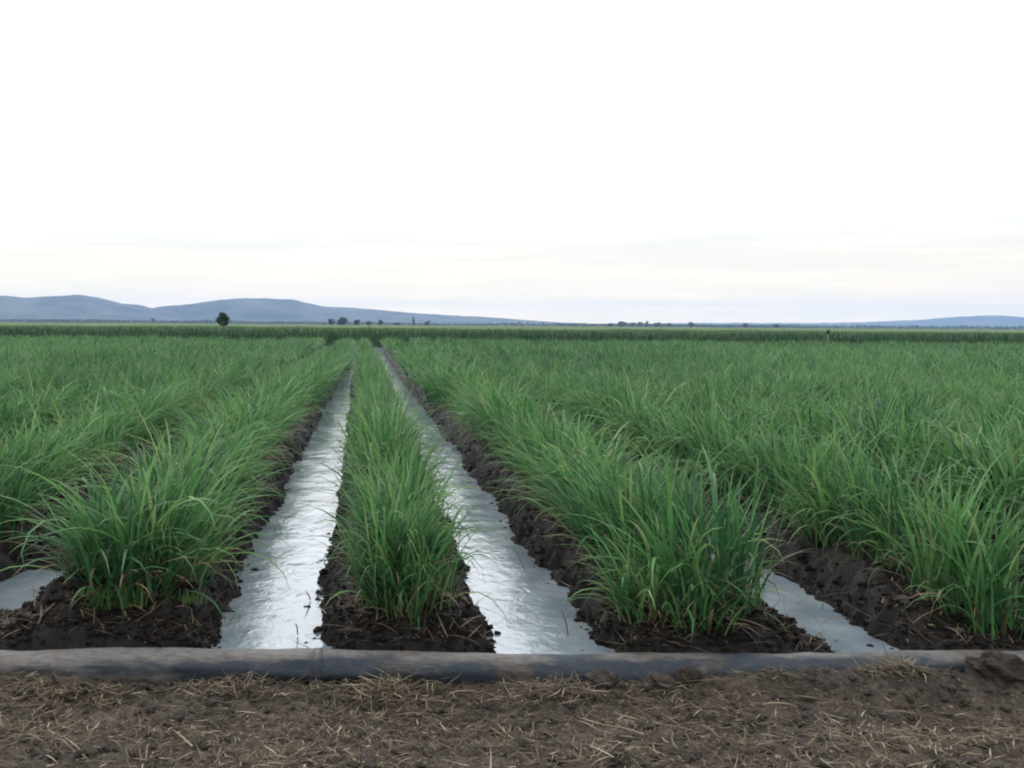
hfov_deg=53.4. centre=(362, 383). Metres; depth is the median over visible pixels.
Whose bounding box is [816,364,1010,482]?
sugarcane clump
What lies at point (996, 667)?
soil clod
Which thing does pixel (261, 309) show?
hills
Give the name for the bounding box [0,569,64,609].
water
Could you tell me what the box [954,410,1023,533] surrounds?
sugarcane clump
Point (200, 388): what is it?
sugarcane clump
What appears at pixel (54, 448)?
sugarcane clump
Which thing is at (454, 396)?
sugarcane clump
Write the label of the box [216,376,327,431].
sugarcane clump
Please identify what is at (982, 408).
sugarcane clump
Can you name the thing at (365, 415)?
sugarcane clump
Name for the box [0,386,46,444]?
sugarcane clump
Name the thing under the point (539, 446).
sugarcane clump
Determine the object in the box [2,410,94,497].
sugarcane clump
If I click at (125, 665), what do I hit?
irrigation pipe
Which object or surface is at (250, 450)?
sugarcane clump
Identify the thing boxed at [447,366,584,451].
sugarcane clump
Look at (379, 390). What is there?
sugarcane clump
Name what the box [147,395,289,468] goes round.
sugarcane clump
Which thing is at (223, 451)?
sugarcane clump
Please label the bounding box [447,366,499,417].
sugarcane clump
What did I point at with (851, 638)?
water
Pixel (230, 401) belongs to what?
sugarcane clump
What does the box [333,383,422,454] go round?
sugarcane clump
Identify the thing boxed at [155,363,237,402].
sugarcane clump
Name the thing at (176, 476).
sugarcane clump
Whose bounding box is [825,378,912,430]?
sugarcane clump
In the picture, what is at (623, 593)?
sugarcane clump
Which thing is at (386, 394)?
sugarcane clump
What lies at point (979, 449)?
sugarcane clump
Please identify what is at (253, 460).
sugarcane clump
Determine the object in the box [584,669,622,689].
soil clod
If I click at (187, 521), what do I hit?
sugarcane clump
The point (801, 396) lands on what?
sugarcane clump
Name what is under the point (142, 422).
sugarcane clump
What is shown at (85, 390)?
sugarcane clump
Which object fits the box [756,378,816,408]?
sugarcane clump
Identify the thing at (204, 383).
sugarcane clump
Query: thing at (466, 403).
sugarcane clump
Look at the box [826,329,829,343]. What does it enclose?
marker post
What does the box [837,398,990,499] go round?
sugarcane clump
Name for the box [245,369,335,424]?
sugarcane clump
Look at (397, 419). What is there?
sugarcane clump
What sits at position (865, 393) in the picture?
sugarcane clump
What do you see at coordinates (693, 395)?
sugarcane clump
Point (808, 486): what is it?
sugarcane clump
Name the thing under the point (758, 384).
sugarcane clump
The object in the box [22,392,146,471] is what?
sugarcane clump
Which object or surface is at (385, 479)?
sugarcane clump
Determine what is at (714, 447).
sugarcane clump
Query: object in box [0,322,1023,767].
ground
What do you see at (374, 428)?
sugarcane clump
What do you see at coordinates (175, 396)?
sugarcane clump
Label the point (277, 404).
sugarcane clump
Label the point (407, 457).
sugarcane clump
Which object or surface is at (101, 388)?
sugarcane clump
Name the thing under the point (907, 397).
sugarcane clump
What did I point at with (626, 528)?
sugarcane clump
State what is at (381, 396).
sugarcane clump
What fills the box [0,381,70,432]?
sugarcane clump
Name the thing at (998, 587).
sugarcane clump
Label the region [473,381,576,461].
sugarcane clump
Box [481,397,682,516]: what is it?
sugarcane clump
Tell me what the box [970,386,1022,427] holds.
sugarcane clump
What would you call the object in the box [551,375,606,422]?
sugarcane clump
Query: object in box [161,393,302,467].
sugarcane clump
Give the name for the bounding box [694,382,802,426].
sugarcane clump
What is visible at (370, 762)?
soil crumbs
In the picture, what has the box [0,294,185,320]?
hills
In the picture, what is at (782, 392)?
sugarcane clump
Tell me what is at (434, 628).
mud crumbs
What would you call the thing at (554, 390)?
sugarcane clump
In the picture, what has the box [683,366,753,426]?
sugarcane clump
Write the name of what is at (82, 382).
sugarcane clump
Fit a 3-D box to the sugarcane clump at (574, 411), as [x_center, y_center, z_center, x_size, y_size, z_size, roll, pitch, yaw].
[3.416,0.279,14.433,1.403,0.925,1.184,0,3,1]
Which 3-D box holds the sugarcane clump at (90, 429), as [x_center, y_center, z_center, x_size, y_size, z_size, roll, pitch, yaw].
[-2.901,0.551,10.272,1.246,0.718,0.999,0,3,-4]
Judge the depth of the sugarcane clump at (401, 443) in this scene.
9.03 m
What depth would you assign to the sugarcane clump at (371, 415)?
10.19 m
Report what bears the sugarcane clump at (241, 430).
on the ground
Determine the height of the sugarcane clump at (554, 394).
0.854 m
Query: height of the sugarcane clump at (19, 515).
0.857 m
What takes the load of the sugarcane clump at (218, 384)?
on the ground
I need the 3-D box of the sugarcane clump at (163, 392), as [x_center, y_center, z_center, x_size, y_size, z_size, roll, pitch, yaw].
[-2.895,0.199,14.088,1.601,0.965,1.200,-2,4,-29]
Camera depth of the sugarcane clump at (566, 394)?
15.68 m
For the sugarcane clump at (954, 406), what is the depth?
13.39 m
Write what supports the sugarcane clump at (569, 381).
on the ground
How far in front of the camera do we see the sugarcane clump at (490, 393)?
13.84 m
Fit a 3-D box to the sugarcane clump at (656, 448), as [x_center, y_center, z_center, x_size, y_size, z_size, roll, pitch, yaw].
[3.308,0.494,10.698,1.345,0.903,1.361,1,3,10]
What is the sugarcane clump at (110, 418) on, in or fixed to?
on the ground
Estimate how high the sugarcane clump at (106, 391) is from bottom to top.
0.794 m
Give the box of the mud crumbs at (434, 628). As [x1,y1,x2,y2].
[0,384,1023,653]
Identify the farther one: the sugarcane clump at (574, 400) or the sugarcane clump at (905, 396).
the sugarcane clump at (574, 400)
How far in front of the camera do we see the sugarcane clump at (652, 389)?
16.51 m
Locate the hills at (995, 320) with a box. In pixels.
[637,315,1023,328]
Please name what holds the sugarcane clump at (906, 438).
on the ground
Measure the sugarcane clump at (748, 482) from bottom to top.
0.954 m
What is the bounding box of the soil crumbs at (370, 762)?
[0,667,1023,767]
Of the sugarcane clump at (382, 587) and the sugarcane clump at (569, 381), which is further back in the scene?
the sugarcane clump at (569, 381)
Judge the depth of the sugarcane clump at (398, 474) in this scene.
7.54 m
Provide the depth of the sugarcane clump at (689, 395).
14.24 m
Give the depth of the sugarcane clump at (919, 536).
5.95 m
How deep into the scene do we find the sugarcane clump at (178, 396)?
13.14 m
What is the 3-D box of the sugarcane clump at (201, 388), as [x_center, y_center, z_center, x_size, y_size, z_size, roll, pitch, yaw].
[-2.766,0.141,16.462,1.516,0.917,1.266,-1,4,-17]
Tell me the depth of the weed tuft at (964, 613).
5.44 m
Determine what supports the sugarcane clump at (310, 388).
on the ground
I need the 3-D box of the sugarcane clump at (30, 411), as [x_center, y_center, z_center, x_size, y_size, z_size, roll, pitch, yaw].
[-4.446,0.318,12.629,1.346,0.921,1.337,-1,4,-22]
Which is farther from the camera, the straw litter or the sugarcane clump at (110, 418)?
the sugarcane clump at (110, 418)
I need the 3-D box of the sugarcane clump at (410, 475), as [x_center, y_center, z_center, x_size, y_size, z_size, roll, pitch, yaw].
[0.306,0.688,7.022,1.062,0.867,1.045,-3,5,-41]
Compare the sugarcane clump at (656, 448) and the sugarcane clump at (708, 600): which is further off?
the sugarcane clump at (656, 448)
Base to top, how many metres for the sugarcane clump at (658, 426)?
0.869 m
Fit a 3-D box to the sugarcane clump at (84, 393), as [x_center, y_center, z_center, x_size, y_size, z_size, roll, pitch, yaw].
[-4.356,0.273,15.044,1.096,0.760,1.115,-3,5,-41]
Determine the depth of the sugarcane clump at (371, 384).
16.96 m
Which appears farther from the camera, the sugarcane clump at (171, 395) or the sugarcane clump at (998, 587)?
the sugarcane clump at (171, 395)
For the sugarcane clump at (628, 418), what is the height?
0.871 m
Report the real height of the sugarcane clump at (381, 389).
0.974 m
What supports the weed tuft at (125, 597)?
on the ground
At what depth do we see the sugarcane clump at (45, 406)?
13.27 m
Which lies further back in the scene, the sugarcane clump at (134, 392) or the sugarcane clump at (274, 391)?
the sugarcane clump at (274, 391)
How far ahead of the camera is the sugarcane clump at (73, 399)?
14.56 m
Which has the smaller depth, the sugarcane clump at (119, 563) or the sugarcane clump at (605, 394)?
the sugarcane clump at (119, 563)
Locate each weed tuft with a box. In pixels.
[76,581,151,609]
[143,587,208,607]
[947,603,1021,632]
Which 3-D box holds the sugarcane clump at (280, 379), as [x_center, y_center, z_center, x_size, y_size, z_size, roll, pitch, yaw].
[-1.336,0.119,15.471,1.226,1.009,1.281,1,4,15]
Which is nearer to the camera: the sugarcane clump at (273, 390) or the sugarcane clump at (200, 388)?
the sugarcane clump at (273, 390)
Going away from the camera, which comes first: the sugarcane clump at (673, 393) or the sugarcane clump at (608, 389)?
the sugarcane clump at (608, 389)
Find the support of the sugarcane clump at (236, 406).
on the ground
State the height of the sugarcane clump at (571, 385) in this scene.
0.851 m
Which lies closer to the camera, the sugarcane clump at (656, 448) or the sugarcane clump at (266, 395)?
the sugarcane clump at (656, 448)
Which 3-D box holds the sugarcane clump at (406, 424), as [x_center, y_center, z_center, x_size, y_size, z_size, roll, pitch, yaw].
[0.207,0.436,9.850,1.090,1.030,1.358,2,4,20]
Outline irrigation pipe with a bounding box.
[0,647,1023,684]
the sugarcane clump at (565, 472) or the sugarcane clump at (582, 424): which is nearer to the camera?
the sugarcane clump at (565, 472)
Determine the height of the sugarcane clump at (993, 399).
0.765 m
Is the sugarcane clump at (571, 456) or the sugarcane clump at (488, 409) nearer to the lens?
the sugarcane clump at (571, 456)
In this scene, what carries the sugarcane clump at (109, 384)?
on the ground
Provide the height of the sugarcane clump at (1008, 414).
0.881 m
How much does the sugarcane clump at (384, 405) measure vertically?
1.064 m
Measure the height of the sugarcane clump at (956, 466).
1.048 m
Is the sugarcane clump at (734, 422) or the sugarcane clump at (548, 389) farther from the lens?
the sugarcane clump at (548, 389)
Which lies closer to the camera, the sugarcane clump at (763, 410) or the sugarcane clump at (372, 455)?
the sugarcane clump at (372, 455)
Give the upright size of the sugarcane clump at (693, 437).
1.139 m
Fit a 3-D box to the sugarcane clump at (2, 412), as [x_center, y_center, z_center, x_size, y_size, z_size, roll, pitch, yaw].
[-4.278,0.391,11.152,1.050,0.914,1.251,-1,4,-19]
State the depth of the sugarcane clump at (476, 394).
14.99 m
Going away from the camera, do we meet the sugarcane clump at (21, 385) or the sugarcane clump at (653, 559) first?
the sugarcane clump at (653, 559)
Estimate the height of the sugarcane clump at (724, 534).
0.989 m
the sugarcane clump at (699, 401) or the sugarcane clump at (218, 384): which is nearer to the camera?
the sugarcane clump at (699, 401)
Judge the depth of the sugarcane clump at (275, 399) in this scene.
12.58 m
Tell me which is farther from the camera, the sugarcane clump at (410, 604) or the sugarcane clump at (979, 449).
the sugarcane clump at (979, 449)
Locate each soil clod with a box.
[32,674,98,695]
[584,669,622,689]
[649,673,678,693]
[675,665,702,685]
[964,650,1023,689]
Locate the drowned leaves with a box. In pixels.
[0,441,888,641]
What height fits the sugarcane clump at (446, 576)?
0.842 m
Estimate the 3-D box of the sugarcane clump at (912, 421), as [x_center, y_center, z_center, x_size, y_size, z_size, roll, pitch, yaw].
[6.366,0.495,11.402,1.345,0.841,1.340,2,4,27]
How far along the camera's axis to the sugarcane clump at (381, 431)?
8.35 m
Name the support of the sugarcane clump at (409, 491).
on the ground
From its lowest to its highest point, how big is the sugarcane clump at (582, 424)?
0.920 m
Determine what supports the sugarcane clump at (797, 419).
on the ground
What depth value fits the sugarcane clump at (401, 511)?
5.88 m
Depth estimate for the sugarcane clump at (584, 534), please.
6.39 m
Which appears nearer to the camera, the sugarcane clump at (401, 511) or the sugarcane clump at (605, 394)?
the sugarcane clump at (401, 511)
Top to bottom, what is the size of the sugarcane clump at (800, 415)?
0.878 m
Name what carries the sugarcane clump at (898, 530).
on the ground
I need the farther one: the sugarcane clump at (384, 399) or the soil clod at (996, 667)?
the sugarcane clump at (384, 399)
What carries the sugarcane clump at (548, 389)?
on the ground
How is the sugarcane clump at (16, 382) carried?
on the ground
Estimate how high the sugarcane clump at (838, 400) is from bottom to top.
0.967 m
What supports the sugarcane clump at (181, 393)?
on the ground
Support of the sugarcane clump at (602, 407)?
on the ground
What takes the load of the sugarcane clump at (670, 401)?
on the ground
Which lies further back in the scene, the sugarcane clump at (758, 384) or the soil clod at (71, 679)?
the sugarcane clump at (758, 384)
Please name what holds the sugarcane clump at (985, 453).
on the ground
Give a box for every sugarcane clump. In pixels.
[0,363,22,406]
[0,369,38,413]
[0,370,40,397]
[0,370,63,446]
[0,371,24,400]
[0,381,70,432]
[0,386,24,443]
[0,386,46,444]
[0,392,27,445]
[0,401,101,512]
[0,404,100,503]
[0,415,109,490]
[0,417,289,627]
[0,425,79,532]
[0,436,78,512]
[0,445,221,597]
[1,393,136,483]
[2,377,87,435]
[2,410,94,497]
[4,376,54,438]
[4,412,122,479]
[6,372,36,401]
[7,364,91,433]
[11,376,84,428]
[12,405,126,476]
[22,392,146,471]
[27,375,100,425]
[32,382,93,417]
[32,449,289,588]
[34,404,136,467]
[37,363,116,418]
[37,426,293,595]
[41,394,145,456]
[46,362,123,414]
[47,400,148,459]
[53,380,102,419]
[59,390,161,452]
[60,426,246,564]
[61,367,119,409]
[64,380,185,444]
[65,421,276,553]
[66,366,134,407]
[69,396,288,548]
[70,375,203,441]
[71,376,202,443]
[76,367,139,397]
[76,388,176,445]
[81,393,162,451]
[82,384,188,434]
[84,378,120,408]
[88,368,225,431]
[88,405,295,529]
[96,376,200,430]
[96,442,245,522]
[105,418,280,520]
[108,406,291,512]
[109,370,212,426]
[114,376,205,419]
[121,410,280,492]
[122,370,209,430]
[137,363,225,414]
[147,384,296,487]
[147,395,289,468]
[149,399,301,485]
[150,366,224,409]
[153,371,229,417]
[153,371,237,411]
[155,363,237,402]
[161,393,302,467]
[162,370,233,407]
[169,361,240,400]
[170,404,303,504]
[171,373,229,407]
[176,388,298,457]
[183,389,313,463]
[185,382,305,453]
[186,394,310,473]
[189,383,312,446]
[190,379,302,451]
[197,365,316,433]
[199,382,316,444]
[204,366,331,430]
[209,361,324,417]
[215,373,317,440]
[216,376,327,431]
[228,386,311,439]
[236,361,320,413]
[237,374,316,425]
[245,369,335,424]
[249,370,327,411]
[253,366,315,403]
[254,370,319,406]
[270,373,326,401]
[277,384,325,416]
[302,438,477,560]
[311,435,484,608]
[311,469,490,621]
[313,410,467,529]
[317,447,477,564]
[318,379,452,502]
[324,378,430,499]
[325,405,444,484]
[327,383,423,482]
[327,432,481,574]
[328,450,457,522]
[329,389,446,478]
[330,424,461,517]
[332,422,463,529]
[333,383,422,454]
[333,383,442,461]
[334,486,508,628]
[336,393,429,453]
[337,379,425,444]
[338,411,459,508]
[339,375,402,426]
[340,398,417,456]
[341,403,464,503]
[344,370,391,412]
[345,375,410,417]
[345,378,404,414]
[345,462,497,615]
[347,378,403,411]
[350,397,412,435]
[352,377,385,393]
[353,371,410,407]
[353,394,436,456]
[355,395,409,431]
[356,374,414,415]
[357,377,410,409]
[425,377,466,410]
[430,372,494,411]
[431,381,490,413]
[433,372,509,419]
[435,376,516,424]
[436,368,551,433]
[438,362,553,436]
[440,370,490,407]
[441,375,525,425]
[442,369,542,420]
[443,374,541,425]
[443,381,502,422]
[445,372,570,445]
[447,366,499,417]
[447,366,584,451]
[449,378,571,443]
[453,376,543,440]
[459,377,563,454]
[461,388,570,457]
[468,389,592,470]
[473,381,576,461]
[473,406,673,518]
[479,406,608,493]
[479,406,624,482]
[480,405,595,467]
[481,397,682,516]
[488,418,678,536]
[490,400,627,494]
[492,404,617,502]
[495,416,602,468]
[497,394,615,481]
[500,422,705,527]
[502,427,670,519]
[502,441,740,566]
[527,440,708,546]
[529,372,586,411]
[535,364,592,413]
[535,370,597,413]
[537,370,571,412]
[542,381,597,422]
[546,375,600,418]
[547,370,602,415]
[550,382,609,423]
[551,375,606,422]
[553,377,629,427]
[555,361,660,434]
[555,517,740,624]
[556,429,751,569]
[556,478,796,631]
[561,443,754,588]
[564,374,640,426]
[573,380,657,439]
[574,363,709,451]
[575,371,684,445]
[581,371,666,440]
[582,375,642,438]
[587,513,791,640]
[591,434,822,617]
[592,386,689,448]
[598,392,694,454]
[608,392,703,459]
[611,390,712,471]
[619,391,721,468]
[622,374,684,402]
[625,366,689,400]
[632,388,741,474]
[632,401,714,454]
[639,373,690,409]
[639,374,703,406]
[641,385,767,478]
[647,377,801,480]
[648,375,698,414]
[653,372,725,403]
[657,374,733,421]
[661,397,809,492]
[664,375,728,409]
[666,382,738,412]
[670,384,755,416]
[672,374,742,415]
[673,399,818,496]
[676,391,782,486]
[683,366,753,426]
[686,411,847,503]
[693,383,770,418]
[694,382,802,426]
[708,380,801,430]
[708,418,860,510]
[718,363,791,399]
[718,410,861,515]
[719,377,811,441]
[728,365,815,407]
[734,367,824,438]
[737,376,803,408]
[743,416,905,530]
[745,373,823,407]
[746,429,888,548]
[747,376,881,450]
[754,385,848,450]
[754,407,864,529]
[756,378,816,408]
[765,365,924,463]
[768,376,898,458]
[772,379,830,412]
[783,387,913,467]
[784,371,947,480]
[784,378,866,417]
[790,409,945,548]
[804,381,887,424]
[807,422,974,566]
[809,389,977,478]
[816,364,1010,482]
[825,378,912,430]
[825,434,1010,588]
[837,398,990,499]
[840,374,920,407]
[850,446,1023,608]
[854,373,951,427]
[855,371,977,433]
[857,466,1022,591]
[862,394,1023,509]
[865,380,949,415]
[865,403,1022,502]
[877,393,971,437]
[879,379,937,411]
[887,382,954,410]
[889,479,1023,639]
[892,399,1023,519]
[895,385,990,445]
[907,395,983,427]
[908,376,977,412]
[913,399,1023,528]
[921,387,999,428]
[933,396,1021,442]
[934,401,1023,449]
[938,377,1020,430]
[946,394,1022,450]
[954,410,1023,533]
[958,386,1023,453]
[969,387,1021,425]
[969,388,1021,420]
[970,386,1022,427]
[975,395,1023,430]
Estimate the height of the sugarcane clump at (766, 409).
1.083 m
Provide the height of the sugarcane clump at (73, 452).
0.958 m
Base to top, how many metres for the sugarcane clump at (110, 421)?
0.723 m
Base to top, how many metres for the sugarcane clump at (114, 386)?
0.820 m
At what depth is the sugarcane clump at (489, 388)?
14.35 m
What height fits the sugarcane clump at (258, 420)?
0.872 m
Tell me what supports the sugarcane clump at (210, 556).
on the ground
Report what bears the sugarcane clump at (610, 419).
on the ground
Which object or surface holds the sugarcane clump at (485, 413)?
on the ground
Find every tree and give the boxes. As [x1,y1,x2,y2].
[215,312,229,325]
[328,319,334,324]
[336,316,347,324]
[617,321,625,326]
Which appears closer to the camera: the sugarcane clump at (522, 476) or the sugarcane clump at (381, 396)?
the sugarcane clump at (522, 476)
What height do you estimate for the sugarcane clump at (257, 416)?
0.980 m
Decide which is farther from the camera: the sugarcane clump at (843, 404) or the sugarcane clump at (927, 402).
the sugarcane clump at (843, 404)
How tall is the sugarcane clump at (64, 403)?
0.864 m
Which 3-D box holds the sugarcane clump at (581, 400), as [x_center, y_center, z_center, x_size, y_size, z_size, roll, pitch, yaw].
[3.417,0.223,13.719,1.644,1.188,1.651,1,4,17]
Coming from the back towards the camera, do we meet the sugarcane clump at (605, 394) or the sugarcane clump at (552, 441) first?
the sugarcane clump at (605, 394)
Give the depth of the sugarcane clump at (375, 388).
14.03 m
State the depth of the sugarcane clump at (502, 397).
13.04 m
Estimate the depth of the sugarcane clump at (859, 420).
9.68 m
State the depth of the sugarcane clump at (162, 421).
12.44 m
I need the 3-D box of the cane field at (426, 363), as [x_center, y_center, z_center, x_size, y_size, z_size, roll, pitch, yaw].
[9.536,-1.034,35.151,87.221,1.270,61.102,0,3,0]
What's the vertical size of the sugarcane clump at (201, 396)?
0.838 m
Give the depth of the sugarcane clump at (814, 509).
6.97 m
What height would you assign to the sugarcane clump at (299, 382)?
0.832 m
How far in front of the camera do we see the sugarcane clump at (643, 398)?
11.92 m
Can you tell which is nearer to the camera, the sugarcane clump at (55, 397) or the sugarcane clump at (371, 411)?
the sugarcane clump at (371, 411)
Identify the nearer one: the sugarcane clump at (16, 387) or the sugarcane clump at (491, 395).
the sugarcane clump at (491, 395)
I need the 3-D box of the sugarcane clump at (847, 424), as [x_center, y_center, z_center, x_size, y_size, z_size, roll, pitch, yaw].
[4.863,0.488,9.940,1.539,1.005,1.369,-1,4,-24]
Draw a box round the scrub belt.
[0,318,1023,329]
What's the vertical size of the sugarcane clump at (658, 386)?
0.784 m
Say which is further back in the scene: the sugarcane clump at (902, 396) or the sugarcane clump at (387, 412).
the sugarcane clump at (902, 396)
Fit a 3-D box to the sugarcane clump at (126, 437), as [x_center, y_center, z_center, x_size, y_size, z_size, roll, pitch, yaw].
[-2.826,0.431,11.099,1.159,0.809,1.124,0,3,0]
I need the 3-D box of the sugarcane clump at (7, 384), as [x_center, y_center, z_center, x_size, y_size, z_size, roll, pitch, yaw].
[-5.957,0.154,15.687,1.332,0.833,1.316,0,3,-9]
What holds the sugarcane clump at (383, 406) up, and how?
on the ground
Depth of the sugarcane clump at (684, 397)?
14.89 m
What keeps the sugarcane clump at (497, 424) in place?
on the ground
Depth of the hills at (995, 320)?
6264.68 m
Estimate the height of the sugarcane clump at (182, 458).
1.096 m
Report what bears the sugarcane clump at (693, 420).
on the ground
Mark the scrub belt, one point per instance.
(57, 320)
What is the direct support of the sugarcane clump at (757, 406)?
on the ground
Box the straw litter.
[0,641,1023,767]
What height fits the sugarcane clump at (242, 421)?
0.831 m
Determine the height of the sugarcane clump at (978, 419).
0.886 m
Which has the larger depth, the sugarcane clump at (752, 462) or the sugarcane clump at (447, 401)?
the sugarcane clump at (447, 401)
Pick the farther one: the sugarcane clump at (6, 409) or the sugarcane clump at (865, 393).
the sugarcane clump at (865, 393)
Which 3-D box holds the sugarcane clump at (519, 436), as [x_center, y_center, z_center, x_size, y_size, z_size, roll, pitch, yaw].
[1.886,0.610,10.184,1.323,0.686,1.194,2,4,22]
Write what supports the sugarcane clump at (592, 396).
on the ground
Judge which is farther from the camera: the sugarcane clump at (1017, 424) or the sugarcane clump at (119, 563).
the sugarcane clump at (1017, 424)
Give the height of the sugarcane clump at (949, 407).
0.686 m
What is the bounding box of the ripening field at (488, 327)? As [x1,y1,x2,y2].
[0,322,1023,332]
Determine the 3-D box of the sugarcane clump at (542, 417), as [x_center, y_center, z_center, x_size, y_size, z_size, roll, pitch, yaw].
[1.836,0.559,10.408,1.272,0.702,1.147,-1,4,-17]
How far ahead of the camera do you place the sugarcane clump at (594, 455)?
7.41 m
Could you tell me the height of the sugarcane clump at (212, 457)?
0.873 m
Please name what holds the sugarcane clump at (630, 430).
on the ground
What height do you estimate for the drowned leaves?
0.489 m
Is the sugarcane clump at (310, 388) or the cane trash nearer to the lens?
the cane trash
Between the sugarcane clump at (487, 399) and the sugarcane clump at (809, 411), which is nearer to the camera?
the sugarcane clump at (809, 411)
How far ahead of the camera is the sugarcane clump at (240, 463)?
7.40 m
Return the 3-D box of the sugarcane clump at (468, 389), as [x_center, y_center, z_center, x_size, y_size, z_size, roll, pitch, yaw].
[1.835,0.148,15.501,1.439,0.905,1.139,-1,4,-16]
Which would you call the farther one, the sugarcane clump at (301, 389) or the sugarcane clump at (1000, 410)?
the sugarcane clump at (301, 389)
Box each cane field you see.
[0,324,1023,347]
[0,331,1023,546]
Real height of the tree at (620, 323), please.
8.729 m
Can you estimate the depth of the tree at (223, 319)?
199.24 m
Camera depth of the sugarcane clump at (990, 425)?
10.00 m
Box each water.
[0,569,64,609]
[211,351,355,648]
[376,351,615,654]
[634,490,898,652]
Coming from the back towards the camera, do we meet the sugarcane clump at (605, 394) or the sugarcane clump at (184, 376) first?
the sugarcane clump at (184, 376)
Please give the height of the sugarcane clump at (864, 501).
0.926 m
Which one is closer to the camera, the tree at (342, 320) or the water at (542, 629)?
the water at (542, 629)
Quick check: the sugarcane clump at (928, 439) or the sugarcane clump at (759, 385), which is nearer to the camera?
the sugarcane clump at (928, 439)
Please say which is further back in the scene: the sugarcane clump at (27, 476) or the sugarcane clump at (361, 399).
the sugarcane clump at (361, 399)
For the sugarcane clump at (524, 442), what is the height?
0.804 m
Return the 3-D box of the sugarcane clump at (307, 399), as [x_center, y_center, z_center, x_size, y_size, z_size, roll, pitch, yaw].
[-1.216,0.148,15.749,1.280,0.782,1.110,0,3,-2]
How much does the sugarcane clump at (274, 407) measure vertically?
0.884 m
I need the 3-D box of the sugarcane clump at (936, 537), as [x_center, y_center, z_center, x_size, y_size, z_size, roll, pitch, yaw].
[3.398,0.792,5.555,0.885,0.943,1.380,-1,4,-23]
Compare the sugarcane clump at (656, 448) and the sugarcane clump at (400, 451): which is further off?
the sugarcane clump at (656, 448)
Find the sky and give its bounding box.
[0,0,1023,323]
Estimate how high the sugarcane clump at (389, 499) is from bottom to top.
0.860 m
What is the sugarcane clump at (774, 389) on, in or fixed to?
on the ground
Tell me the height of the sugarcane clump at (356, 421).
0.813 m
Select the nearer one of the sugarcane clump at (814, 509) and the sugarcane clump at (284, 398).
the sugarcane clump at (814, 509)
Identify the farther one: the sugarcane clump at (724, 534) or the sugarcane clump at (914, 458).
the sugarcane clump at (914, 458)
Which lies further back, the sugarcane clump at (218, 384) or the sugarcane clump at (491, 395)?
the sugarcane clump at (218, 384)
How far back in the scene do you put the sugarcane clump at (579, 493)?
6.86 m
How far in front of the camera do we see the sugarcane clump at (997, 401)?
14.89 m
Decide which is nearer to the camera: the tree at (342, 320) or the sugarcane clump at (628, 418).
the sugarcane clump at (628, 418)
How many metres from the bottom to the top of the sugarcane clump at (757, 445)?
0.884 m
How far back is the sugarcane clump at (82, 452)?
9.46 m
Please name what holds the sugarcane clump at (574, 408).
on the ground
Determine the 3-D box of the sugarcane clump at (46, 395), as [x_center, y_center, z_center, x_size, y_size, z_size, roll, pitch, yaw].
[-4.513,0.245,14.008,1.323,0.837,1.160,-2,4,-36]
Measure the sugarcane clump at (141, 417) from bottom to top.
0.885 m
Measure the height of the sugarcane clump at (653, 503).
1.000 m
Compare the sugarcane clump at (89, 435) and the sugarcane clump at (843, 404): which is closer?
the sugarcane clump at (89, 435)
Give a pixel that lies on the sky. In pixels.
(562, 161)
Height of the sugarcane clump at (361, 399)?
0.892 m
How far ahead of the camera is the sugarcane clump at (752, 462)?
8.24 m
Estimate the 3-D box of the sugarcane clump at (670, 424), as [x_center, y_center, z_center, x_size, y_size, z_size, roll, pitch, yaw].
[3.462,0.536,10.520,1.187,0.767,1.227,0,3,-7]
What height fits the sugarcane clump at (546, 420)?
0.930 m
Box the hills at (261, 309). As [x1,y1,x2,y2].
[154,298,576,325]
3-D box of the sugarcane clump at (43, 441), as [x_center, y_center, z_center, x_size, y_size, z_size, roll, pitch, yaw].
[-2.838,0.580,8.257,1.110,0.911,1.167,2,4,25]
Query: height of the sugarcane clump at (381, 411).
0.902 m
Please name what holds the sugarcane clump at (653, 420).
on the ground
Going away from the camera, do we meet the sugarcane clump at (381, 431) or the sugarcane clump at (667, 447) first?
the sugarcane clump at (381, 431)
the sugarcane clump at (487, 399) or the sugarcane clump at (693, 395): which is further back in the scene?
the sugarcane clump at (693, 395)
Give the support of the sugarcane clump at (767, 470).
on the ground
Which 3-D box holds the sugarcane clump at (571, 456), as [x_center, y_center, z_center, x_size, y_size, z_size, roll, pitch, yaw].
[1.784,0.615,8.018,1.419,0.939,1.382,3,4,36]
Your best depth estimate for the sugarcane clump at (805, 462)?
7.52 m
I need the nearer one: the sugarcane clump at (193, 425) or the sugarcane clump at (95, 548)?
the sugarcane clump at (95, 548)
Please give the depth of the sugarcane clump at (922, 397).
14.34 m
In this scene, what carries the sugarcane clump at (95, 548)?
on the ground
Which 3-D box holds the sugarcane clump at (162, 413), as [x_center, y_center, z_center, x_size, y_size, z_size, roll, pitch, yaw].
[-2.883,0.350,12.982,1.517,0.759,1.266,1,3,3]
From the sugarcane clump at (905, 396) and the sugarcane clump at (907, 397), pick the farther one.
the sugarcane clump at (907, 397)
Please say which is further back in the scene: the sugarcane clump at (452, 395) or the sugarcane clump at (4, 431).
the sugarcane clump at (452, 395)
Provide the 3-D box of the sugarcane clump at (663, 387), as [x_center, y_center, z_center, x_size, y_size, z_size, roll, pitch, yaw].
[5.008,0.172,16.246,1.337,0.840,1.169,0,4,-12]
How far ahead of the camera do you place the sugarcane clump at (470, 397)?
13.99 m

